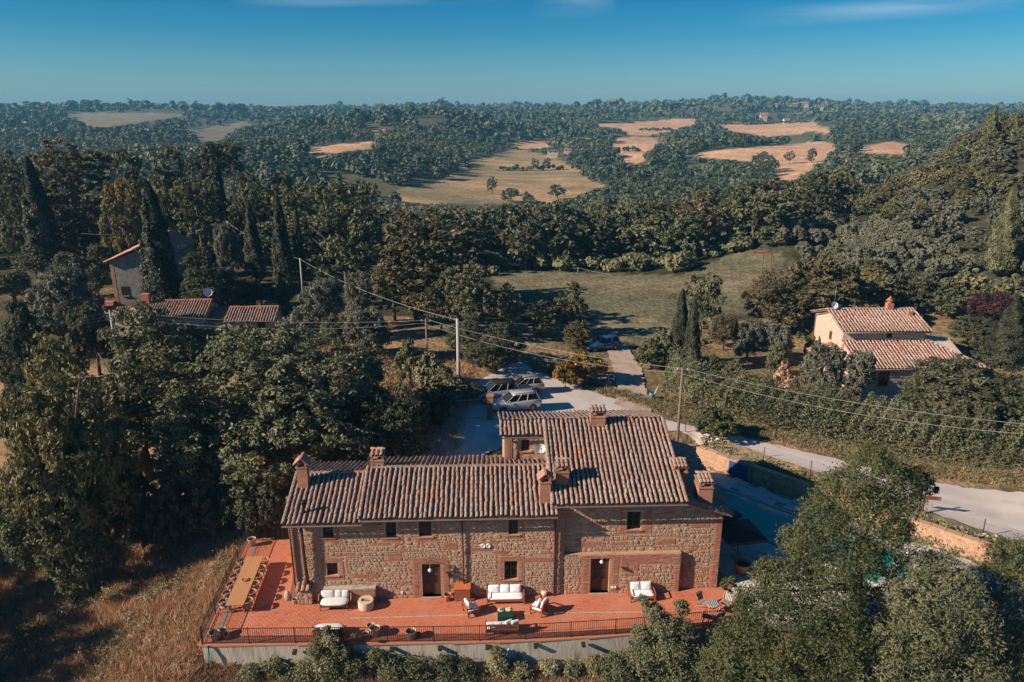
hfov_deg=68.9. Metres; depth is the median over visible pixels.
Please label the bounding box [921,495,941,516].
road sign
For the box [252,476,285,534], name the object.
shrub
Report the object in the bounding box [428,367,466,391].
shrub
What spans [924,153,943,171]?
shrub
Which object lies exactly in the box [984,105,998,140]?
cypress tree
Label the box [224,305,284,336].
tiled shed
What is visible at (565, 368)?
flowering shrub
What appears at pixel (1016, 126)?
cypress tree
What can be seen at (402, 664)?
shrub
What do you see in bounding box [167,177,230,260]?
broadleaf tree
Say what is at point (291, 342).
shrub
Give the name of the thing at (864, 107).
woodland
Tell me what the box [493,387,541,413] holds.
parked car
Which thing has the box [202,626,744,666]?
retaining wall
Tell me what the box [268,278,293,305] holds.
shrub
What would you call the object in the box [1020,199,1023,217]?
shrub
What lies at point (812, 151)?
broadleaf tree
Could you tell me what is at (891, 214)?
shrub
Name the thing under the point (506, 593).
teak sofa
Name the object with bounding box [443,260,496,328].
broadleaf tree
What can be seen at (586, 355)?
overhead cable
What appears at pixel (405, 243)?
broadleaf tree
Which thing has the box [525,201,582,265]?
broadleaf tree
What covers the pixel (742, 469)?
door
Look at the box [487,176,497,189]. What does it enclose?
broadleaf tree
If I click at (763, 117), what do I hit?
distant house
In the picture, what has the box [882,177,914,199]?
shrub
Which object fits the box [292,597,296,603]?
plant pot
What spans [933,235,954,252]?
olive tree
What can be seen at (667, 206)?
broadleaf tree
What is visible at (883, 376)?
window
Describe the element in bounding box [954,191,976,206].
shrub
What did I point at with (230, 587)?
dining chair
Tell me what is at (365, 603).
fire pit table
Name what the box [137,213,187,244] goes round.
broadleaf tree
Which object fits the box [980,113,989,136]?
cypress tree
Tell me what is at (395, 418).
broadleaf tree
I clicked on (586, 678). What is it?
wall foot weeds
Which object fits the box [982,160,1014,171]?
shrub
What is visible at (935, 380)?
broadleaf tree
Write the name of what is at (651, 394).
blue bucket
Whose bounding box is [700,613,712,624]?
folding chair
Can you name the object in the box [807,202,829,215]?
shrub
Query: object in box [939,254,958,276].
olive tree
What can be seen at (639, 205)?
broadleaf tree
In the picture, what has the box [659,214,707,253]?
broadleaf tree
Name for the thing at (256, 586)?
dining chair
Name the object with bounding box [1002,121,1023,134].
shrub
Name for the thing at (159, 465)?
broadleaf tree
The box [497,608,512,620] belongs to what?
coffee table
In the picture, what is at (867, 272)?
broadleaf tree
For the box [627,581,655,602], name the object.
teak sofa
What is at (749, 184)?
broadleaf tree
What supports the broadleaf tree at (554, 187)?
on the hay field at (466, 185)
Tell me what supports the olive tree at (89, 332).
on the ground at (754, 365)
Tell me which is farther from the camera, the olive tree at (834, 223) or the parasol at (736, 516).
the olive tree at (834, 223)
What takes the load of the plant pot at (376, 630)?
on the terrace at (274, 609)
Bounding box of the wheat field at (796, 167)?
[308,117,908,179]
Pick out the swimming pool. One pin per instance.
(764, 518)
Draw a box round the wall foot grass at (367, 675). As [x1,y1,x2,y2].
[186,658,773,681]
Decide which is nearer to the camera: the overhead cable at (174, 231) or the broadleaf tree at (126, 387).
the broadleaf tree at (126, 387)
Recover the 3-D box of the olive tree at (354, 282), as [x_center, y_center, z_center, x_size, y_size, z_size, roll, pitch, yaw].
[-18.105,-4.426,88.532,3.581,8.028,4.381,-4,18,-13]
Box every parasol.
[721,519,767,558]
[723,507,742,522]
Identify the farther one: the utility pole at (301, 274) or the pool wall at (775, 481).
the utility pole at (301, 274)
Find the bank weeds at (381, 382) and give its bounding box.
[211,353,456,479]
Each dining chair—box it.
[218,598,228,613]
[222,589,229,602]
[226,581,233,592]
[229,573,236,585]
[233,565,240,576]
[236,558,243,567]
[244,597,253,612]
[247,588,257,601]
[251,580,259,593]
[254,572,263,585]
[257,564,266,578]
[260,557,268,569]
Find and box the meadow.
[489,244,836,362]
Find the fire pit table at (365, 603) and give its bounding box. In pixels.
[358,595,373,611]
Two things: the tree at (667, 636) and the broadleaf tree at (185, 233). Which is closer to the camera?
the tree at (667, 636)
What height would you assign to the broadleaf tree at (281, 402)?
13.916 m
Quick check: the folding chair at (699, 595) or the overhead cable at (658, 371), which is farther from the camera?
the overhead cable at (658, 371)
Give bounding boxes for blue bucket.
[648,386,658,397]
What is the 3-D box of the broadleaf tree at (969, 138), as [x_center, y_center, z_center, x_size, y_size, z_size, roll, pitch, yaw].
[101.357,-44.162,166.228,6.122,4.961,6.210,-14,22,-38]
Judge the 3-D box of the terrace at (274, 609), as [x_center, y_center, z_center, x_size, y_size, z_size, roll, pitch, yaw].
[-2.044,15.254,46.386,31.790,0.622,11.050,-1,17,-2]
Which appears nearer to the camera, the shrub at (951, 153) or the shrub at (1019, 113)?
the shrub at (951, 153)
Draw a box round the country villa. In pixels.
[806,296,989,400]
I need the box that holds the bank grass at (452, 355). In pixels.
[204,347,475,495]
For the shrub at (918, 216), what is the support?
on the ground at (754, 365)
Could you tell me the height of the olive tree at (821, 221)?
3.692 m
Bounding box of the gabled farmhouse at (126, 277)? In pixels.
[103,230,197,307]
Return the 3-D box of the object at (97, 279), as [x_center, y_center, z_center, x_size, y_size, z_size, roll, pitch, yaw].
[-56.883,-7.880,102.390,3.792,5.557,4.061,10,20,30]
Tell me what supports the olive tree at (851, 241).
on the ground at (754, 365)
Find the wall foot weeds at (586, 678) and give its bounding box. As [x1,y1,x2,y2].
[200,664,755,681]
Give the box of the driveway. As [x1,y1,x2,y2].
[411,403,516,457]
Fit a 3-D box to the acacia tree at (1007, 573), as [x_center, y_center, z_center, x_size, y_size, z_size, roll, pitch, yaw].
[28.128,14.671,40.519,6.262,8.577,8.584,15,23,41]
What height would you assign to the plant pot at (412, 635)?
0.520 m
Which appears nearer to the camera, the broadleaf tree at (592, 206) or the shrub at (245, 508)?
the shrub at (245, 508)
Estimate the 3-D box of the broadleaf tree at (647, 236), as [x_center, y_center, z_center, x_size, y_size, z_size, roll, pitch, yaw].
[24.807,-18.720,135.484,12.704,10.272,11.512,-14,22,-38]
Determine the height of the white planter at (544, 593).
0.300 m
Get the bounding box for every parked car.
[473,377,518,403]
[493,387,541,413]
[515,373,544,392]
[583,334,621,351]
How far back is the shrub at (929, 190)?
143.77 m
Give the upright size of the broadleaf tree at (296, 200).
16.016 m
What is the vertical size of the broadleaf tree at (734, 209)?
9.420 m
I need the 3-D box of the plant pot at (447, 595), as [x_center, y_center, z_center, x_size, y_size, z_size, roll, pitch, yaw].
[-3.836,15.284,44.551,0.466,0.450,0.466,0,17,0]
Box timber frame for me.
[752,251,774,278]
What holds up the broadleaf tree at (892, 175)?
on the ground at (754, 365)
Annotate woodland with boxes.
[0,93,1023,118]
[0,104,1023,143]
[0,111,1016,233]
[0,118,958,208]
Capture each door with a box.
[422,564,441,597]
[589,558,608,593]
[728,460,738,475]
[738,464,747,478]
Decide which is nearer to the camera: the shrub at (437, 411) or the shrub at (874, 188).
the shrub at (437, 411)
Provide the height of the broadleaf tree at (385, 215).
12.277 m
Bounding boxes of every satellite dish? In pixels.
[203,288,211,299]
[536,444,544,461]
[826,286,837,309]
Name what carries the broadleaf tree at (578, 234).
on the ground at (754, 365)
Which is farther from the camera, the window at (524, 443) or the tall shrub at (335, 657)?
the window at (524, 443)
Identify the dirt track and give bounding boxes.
[607,345,650,410]
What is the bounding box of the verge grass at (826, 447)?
[533,364,1023,486]
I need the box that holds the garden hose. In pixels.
[206,646,209,669]
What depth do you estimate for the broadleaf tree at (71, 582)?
48.07 m
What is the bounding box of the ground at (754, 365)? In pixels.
[0,99,1023,681]
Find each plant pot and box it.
[208,629,220,641]
[220,626,226,636]
[247,536,255,546]
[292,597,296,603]
[369,623,380,637]
[405,627,416,639]
[444,592,451,601]
[734,558,750,575]
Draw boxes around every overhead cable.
[81,222,224,234]
[106,315,1020,433]
[156,315,1020,423]
[233,226,455,319]
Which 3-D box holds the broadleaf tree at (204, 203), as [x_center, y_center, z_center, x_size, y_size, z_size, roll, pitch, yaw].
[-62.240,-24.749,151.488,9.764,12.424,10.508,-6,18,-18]
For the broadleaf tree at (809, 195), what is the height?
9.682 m
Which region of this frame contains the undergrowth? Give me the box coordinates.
[460,215,769,275]
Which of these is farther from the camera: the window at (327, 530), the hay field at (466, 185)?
the hay field at (466, 185)
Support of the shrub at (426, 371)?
on the ground at (754, 365)
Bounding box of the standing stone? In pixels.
[284,591,289,600]
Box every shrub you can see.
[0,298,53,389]
[66,290,104,308]
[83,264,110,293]
[91,439,140,543]
[106,472,163,551]
[156,321,214,361]
[178,466,232,538]
[218,471,274,535]
[230,323,264,355]
[232,655,301,681]
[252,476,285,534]
[255,300,276,306]
[259,332,308,359]
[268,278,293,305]
[289,625,366,681]
[363,647,428,681]
[392,338,423,381]
[399,664,489,681]
[405,387,458,426]
[411,351,453,389]
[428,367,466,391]
[429,652,480,681]
[444,384,478,408]
[466,382,486,397]
[484,645,534,681]
[539,653,607,681]
[552,358,577,387]
[568,348,609,380]
[633,338,669,368]
[651,329,682,363]
[688,406,740,441]
[703,354,725,372]
[721,358,746,379]
[765,347,785,372]
[769,360,790,389]
[777,375,799,399]
[798,254,824,278]
[803,331,816,355]
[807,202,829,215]
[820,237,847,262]
[833,195,850,212]
[836,198,854,213]
[839,194,859,209]
[847,196,872,210]
[851,194,868,214]
[860,191,874,206]
[865,183,889,198]
[874,192,888,205]
[875,204,883,211]
[878,176,910,199]
[881,202,904,217]
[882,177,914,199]
[882,195,902,211]
[883,203,912,222]
[893,206,928,227]
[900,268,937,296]
[904,194,925,208]
[905,268,942,292]
[909,167,930,185]
[911,181,924,197]
[913,198,933,209]
[914,162,928,172]
[917,186,932,198]
[921,205,964,236]
[923,154,940,171]
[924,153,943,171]
[926,195,954,212]
[927,168,948,184]
[927,185,948,199]
[929,154,955,171]
[938,148,950,156]
[941,165,974,183]
[942,187,977,195]
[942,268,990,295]
[943,160,965,171]
[944,157,963,170]
[944,203,967,220]
[945,226,986,241]
[948,145,970,160]
[949,191,969,202]
[953,269,986,283]
[954,138,992,162]
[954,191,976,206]
[956,134,984,149]
[964,158,983,172]
[969,190,1001,213]
[969,237,995,250]
[970,167,996,184]
[970,174,1012,198]
[977,145,1008,164]
[979,273,1023,305]
[980,127,1006,146]
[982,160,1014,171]
[983,205,1000,218]
[985,204,998,227]
[986,146,1014,159]
[986,276,1023,292]
[991,212,1023,235]
[992,143,1012,150]
[998,115,1023,133]
[998,117,1004,130]
[1001,190,1023,200]
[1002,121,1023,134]
[1003,238,1023,264]
[1005,145,1023,155]
[1007,174,1018,182]
[1009,109,1023,119]
[1014,169,1023,180]
[1019,261,1023,272]
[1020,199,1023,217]
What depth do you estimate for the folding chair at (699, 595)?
43.90 m
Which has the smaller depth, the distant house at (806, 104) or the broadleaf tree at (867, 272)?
the broadleaf tree at (867, 272)
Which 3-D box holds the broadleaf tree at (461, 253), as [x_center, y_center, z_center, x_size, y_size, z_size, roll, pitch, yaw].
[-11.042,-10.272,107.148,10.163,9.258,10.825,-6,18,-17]
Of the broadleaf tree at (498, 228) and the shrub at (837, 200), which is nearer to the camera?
the broadleaf tree at (498, 228)
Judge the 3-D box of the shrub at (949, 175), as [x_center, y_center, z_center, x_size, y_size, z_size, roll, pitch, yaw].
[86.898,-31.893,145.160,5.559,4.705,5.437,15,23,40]
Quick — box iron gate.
[452,399,485,418]
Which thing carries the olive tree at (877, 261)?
on the ground at (754, 365)
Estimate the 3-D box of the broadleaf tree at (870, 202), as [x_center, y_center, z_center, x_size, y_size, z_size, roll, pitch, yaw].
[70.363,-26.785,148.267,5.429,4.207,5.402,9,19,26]
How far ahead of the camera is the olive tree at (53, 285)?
76.61 m
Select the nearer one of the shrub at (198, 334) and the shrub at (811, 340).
the shrub at (198, 334)
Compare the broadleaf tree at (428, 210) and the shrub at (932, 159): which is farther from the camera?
the broadleaf tree at (428, 210)
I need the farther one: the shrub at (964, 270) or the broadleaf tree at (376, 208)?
the broadleaf tree at (376, 208)
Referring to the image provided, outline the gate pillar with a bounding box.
[486,394,493,419]
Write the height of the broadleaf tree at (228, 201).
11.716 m
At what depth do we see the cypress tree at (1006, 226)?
99.40 m
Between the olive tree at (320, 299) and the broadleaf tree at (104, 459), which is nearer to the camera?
the broadleaf tree at (104, 459)
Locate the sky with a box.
[0,0,1023,107]
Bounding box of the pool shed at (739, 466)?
[726,455,755,479]
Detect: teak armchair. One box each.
[461,598,479,618]
[529,597,548,617]
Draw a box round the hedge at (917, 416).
[662,358,1023,470]
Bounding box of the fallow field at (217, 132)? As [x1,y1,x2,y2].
[68,112,252,141]
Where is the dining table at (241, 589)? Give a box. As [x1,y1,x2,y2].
[225,556,262,612]
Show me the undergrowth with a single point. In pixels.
(738, 237)
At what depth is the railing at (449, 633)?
41.01 m
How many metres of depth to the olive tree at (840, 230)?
131.20 m
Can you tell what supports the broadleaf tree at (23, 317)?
on the ground at (754, 365)
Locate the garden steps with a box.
[63,300,115,323]
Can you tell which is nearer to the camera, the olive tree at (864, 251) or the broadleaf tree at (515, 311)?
the broadleaf tree at (515, 311)
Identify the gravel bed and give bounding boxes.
[710,469,1023,632]
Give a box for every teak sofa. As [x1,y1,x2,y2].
[485,618,518,635]
[487,584,524,605]
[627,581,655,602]
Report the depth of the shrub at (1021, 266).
99.87 m
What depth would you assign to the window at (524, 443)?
48.05 m
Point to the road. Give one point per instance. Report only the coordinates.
(1001, 509)
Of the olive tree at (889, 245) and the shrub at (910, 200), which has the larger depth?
the shrub at (910, 200)
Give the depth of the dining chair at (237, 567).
46.54 m
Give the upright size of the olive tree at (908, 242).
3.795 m
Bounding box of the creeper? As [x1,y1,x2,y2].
[699,434,1021,564]
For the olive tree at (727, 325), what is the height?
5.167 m
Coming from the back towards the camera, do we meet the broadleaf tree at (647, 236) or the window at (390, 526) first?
the broadleaf tree at (647, 236)
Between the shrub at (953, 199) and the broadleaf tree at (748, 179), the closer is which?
the shrub at (953, 199)
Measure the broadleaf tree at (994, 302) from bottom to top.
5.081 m
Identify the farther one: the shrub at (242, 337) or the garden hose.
the shrub at (242, 337)
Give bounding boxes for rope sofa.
[311,623,346,638]
[318,590,350,611]
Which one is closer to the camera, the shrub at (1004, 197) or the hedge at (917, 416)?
the hedge at (917, 416)
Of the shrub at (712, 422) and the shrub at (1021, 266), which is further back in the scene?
the shrub at (1021, 266)
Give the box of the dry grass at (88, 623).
[0,473,293,681]
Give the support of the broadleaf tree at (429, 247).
on the ground at (754, 365)
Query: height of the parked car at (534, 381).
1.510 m
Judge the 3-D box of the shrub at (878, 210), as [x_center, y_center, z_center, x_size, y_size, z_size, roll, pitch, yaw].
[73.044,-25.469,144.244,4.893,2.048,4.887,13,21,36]
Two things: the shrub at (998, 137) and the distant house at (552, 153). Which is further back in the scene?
the distant house at (552, 153)
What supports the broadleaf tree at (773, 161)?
on the ground at (754, 365)
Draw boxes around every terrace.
[198,539,744,646]
[706,468,1023,626]
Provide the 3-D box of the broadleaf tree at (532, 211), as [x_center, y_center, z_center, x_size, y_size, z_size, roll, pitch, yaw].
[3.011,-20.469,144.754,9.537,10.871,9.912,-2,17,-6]
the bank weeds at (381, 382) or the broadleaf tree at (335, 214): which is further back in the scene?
the broadleaf tree at (335, 214)
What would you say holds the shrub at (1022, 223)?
on the ground at (754, 365)
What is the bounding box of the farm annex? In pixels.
[109,293,236,335]
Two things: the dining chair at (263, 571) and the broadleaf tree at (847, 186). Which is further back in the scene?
the broadleaf tree at (847, 186)
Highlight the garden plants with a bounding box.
[669,322,992,433]
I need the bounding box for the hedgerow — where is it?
[396,118,810,184]
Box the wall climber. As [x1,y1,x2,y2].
[446,565,455,591]
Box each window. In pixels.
[121,286,128,296]
[258,323,264,329]
[321,527,335,538]
[325,563,339,576]
[384,522,398,538]
[417,521,433,538]
[502,561,519,581]
[506,520,519,535]
[519,440,530,452]
[623,509,646,531]
[877,372,888,386]
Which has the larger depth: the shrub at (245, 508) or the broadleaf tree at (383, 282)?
the broadleaf tree at (383, 282)
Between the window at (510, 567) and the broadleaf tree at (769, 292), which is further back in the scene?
the broadleaf tree at (769, 292)
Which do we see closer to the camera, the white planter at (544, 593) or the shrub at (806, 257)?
the white planter at (544, 593)
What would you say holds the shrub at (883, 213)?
on the ground at (754, 365)
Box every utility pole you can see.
[105,310,114,335]
[299,258,303,291]
[421,319,430,351]
[456,318,460,384]
[676,367,687,441]
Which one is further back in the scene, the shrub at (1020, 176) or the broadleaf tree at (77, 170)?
the shrub at (1020, 176)
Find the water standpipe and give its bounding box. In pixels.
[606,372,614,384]
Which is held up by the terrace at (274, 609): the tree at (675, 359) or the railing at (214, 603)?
the railing at (214, 603)
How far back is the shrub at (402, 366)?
67.92 m
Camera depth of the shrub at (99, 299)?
90.49 m
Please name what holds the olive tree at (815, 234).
on the ground at (754, 365)
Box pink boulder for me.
[650,362,659,368]
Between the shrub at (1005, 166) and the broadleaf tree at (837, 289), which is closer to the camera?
the broadleaf tree at (837, 289)
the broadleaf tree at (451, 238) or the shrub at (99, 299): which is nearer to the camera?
the shrub at (99, 299)
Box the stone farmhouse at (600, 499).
[280,403,733,604]
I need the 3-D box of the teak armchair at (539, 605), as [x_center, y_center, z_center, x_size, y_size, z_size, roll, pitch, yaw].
[1.590,15.375,43.418,0.852,0.954,0.855,10,20,28]
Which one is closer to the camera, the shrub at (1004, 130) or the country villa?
the country villa
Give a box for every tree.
[0,149,24,265]
[0,178,33,268]
[0,269,32,302]
[0,322,67,440]
[0,329,147,591]
[0,427,117,603]
[10,243,50,279]
[20,156,63,274]
[23,263,96,344]
[27,138,125,264]
[30,299,223,482]
[47,204,101,256]
[50,251,89,272]
[65,300,120,375]
[84,194,140,242]
[86,243,116,272]
[97,176,142,253]
[97,212,141,249]
[107,145,145,245]
[137,180,182,301]
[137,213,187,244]
[145,143,201,227]
[148,316,406,503]
[149,382,228,515]
[162,213,214,249]
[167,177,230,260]
[174,250,240,305]
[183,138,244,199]
[200,189,216,240]
[212,220,244,273]
[214,159,227,223]
[221,196,266,250]
[225,275,265,305]
[226,170,269,238]
[243,200,267,284]
[244,219,287,249]
[257,212,293,258]
[261,172,297,214]
[264,210,323,248]
[266,198,312,252]
[270,179,332,277]
[271,196,297,287]
[286,276,344,337]
[293,207,307,282]
[303,214,335,258]
[306,222,341,261]
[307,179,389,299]
[319,312,351,350]
[326,202,353,221]
[332,223,375,266]
[336,395,409,440]
[342,304,393,357]
[343,270,373,318]
[345,205,370,218]
[358,207,403,274]
[361,207,382,220]
[365,379,435,458]
[368,260,421,320]
[372,211,463,324]
[374,207,419,265]
[383,209,427,263]
[400,208,421,224]
[401,238,473,296]
[410,240,456,287]
[417,230,459,264]
[418,278,465,332]
[420,206,439,218]
[421,210,456,242]
[426,208,483,252]
[431,207,459,225]
[442,223,487,253]
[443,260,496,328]
[444,313,482,359]
[457,209,494,249]
[462,322,528,373]
[472,216,493,240]
[475,207,501,242]
[485,210,524,249]
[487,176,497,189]
[487,203,519,248]
[495,281,526,328]
[497,215,551,255]
[500,188,518,201]
[503,201,528,219]
[503,206,554,268]
[504,207,543,255]
[519,206,577,245]
[522,191,534,202]
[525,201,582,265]
[526,299,557,337]
[531,158,539,168]
[541,198,581,242]
[543,158,550,166]
[547,184,566,199]
[550,281,588,328]
[556,219,600,257]
[560,320,590,348]
[562,207,594,236]
[576,210,632,254]
[582,204,628,242]
[583,213,636,250]
[586,202,603,212]
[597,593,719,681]
[612,199,662,249]
[613,209,680,256]
[622,206,640,221]
[640,204,681,234]
[644,201,672,224]
[655,199,680,216]
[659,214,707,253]
[661,199,682,215]
[661,345,700,397]
[670,288,689,358]
[673,193,725,247]
[677,272,726,337]
[679,189,716,231]
[681,188,722,226]
[681,299,701,362]
[682,206,730,237]
[692,441,939,681]
[706,312,738,350]
[709,188,720,197]
[711,192,733,222]
[717,185,767,225]
[726,194,786,243]
[730,318,768,362]
[732,179,787,222]
[739,178,766,201]
[740,266,812,327]
[750,153,761,164]
[750,168,761,177]
[751,177,786,225]
[751,183,811,227]
[755,151,768,166]
[755,164,768,171]
[761,319,795,357]
[762,160,774,170]
[765,154,779,168]
[773,227,788,245]
[778,180,800,209]
[778,183,808,208]
[778,254,869,318]
[783,150,795,160]
[784,218,799,234]
[785,176,826,215]
[786,260,809,291]
[788,179,814,217]
[791,225,806,243]
[792,171,837,215]
[795,241,811,258]
[797,340,845,395]
[800,215,813,230]
[805,148,816,162]
[806,228,822,244]
[809,245,823,260]
[810,163,860,211]
[811,214,827,228]
[820,229,834,244]
[823,211,837,225]
[828,169,864,212]
[828,177,851,213]
[829,219,841,233]
[832,270,851,300]
[833,224,850,238]
[833,349,877,408]
[834,251,850,266]
[835,170,860,212]
[835,544,1022,681]
[841,230,855,241]
[844,214,859,226]
[844,239,855,244]
[844,257,861,274]
[845,244,861,258]
[847,273,905,307]
[850,220,862,233]
[851,196,881,215]
[852,234,861,239]
[853,243,873,261]
[854,239,865,247]
[857,258,892,278]
[859,221,874,235]
[859,266,887,293]
[860,231,875,241]
[864,239,879,255]
[865,256,882,271]
[867,226,882,232]
[868,212,880,223]
[870,233,886,244]
[871,244,888,262]
[875,218,888,226]
[879,224,892,238]
[883,238,900,257]
[883,260,899,274]
[884,268,942,306]
[886,220,898,231]
[886,231,902,241]
[889,172,909,180]
[891,245,909,265]
[894,186,925,203]
[895,220,912,235]
[898,348,1023,437]
[900,170,913,182]
[900,235,917,250]
[900,259,921,272]
[906,229,921,240]
[909,247,926,264]
[910,204,930,213]
[914,235,930,249]
[921,257,941,273]
[925,243,944,260]
[925,277,972,317]
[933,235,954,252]
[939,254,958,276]
[942,144,954,151]
[944,243,962,259]
[946,174,972,188]
[946,313,997,350]
[950,131,983,148]
[955,253,977,271]
[959,533,1023,681]
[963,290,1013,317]
[975,248,1022,264]
[979,184,1022,276]
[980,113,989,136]
[982,299,1023,362]
[983,174,1012,191]
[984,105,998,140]
[984,381,1023,444]
[1005,127,1023,144]
[1007,118,1020,144]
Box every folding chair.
[695,590,709,610]
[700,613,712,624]
[712,612,726,625]
[719,591,733,612]
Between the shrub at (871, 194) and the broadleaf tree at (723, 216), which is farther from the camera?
the shrub at (871, 194)
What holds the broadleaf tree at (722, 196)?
on the ground at (754, 365)
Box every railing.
[199,529,247,643]
[200,609,742,643]
[247,527,287,539]
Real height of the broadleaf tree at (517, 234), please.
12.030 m
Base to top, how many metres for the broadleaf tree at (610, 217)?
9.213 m
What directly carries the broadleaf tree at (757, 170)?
on the ground at (754, 365)
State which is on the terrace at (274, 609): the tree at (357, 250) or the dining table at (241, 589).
the dining table at (241, 589)
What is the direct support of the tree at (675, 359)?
on the ground at (754, 365)
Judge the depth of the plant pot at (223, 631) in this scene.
41.52 m
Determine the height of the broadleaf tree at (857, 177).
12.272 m
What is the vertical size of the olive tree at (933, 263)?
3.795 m
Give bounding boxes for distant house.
[547,150,557,157]
[564,149,571,155]
[759,113,767,121]
[800,102,808,107]
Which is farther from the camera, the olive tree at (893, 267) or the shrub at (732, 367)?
the olive tree at (893, 267)
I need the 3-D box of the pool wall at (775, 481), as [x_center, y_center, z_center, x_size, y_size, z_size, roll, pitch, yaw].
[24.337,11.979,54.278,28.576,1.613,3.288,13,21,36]
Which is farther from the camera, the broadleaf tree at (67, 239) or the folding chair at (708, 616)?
the broadleaf tree at (67, 239)
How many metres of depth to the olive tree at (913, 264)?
102.70 m
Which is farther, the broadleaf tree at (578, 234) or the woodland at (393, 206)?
the woodland at (393, 206)
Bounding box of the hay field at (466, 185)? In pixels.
[396,149,609,203]
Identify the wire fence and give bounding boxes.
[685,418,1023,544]
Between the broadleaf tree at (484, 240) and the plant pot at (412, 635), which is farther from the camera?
the broadleaf tree at (484, 240)
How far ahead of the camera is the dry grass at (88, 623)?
47.83 m
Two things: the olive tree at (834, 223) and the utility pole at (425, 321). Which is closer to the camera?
the utility pole at (425, 321)
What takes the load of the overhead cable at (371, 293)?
attached to the utility pole
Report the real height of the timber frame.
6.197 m
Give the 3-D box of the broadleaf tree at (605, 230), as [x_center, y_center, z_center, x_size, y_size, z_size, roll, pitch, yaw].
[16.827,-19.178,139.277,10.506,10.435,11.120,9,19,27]
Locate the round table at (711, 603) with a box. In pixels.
[706,599,718,612]
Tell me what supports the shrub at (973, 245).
on the ground at (754, 365)
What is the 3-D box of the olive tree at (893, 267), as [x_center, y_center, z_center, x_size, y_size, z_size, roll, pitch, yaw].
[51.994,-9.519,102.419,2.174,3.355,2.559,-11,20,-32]
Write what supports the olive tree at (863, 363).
on the ground at (754, 365)
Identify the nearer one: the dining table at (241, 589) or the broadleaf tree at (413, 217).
the dining table at (241, 589)
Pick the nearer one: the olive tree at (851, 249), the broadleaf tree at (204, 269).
the broadleaf tree at (204, 269)
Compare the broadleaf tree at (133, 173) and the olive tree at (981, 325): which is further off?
the broadleaf tree at (133, 173)
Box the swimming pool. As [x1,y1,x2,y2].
[716,484,907,588]
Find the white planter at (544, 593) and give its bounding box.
[541,591,547,596]
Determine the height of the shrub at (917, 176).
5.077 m
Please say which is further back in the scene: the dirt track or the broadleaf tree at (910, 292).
the broadleaf tree at (910, 292)
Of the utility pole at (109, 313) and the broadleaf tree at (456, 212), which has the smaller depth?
the utility pole at (109, 313)
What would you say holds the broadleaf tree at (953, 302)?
on the ground at (754, 365)
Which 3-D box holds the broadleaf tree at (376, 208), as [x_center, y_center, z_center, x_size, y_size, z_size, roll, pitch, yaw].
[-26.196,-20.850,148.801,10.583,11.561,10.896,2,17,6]
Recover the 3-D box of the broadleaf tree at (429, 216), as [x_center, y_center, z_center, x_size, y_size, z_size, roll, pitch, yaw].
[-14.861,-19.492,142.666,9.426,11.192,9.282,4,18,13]
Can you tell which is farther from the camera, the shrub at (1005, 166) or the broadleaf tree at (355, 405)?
the shrub at (1005, 166)
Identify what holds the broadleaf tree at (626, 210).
on the ground at (754, 365)
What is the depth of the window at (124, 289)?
94.06 m
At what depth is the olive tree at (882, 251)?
105.65 m
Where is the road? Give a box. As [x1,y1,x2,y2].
[471,360,1023,541]
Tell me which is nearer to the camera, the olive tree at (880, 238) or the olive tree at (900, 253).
the olive tree at (900, 253)
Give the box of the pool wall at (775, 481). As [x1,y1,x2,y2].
[689,444,1023,572]
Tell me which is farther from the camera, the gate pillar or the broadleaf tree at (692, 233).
the broadleaf tree at (692, 233)
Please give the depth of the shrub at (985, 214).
122.65 m
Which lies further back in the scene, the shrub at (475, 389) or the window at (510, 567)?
the shrub at (475, 389)
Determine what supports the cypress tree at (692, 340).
on the ground at (754, 365)
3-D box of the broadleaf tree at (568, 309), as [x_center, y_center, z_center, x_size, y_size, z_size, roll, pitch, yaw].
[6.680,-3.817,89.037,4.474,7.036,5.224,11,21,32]
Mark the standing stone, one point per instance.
(287, 595)
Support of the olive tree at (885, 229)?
on the ground at (754, 365)
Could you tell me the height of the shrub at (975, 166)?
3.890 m
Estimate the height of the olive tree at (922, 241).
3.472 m
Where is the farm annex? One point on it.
(205, 309)
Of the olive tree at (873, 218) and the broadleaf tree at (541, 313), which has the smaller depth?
the broadleaf tree at (541, 313)
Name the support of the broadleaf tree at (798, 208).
on the ground at (754, 365)
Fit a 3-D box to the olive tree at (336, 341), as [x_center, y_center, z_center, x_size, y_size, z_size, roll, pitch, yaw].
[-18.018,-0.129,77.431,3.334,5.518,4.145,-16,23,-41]
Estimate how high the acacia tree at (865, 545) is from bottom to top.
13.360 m
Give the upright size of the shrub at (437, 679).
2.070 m
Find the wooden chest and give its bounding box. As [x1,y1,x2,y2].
[453,582,471,601]
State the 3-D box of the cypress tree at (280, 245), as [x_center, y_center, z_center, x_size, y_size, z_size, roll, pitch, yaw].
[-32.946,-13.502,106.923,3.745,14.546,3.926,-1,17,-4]
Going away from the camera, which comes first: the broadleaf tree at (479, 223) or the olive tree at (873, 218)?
the olive tree at (873, 218)
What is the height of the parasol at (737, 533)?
2.400 m

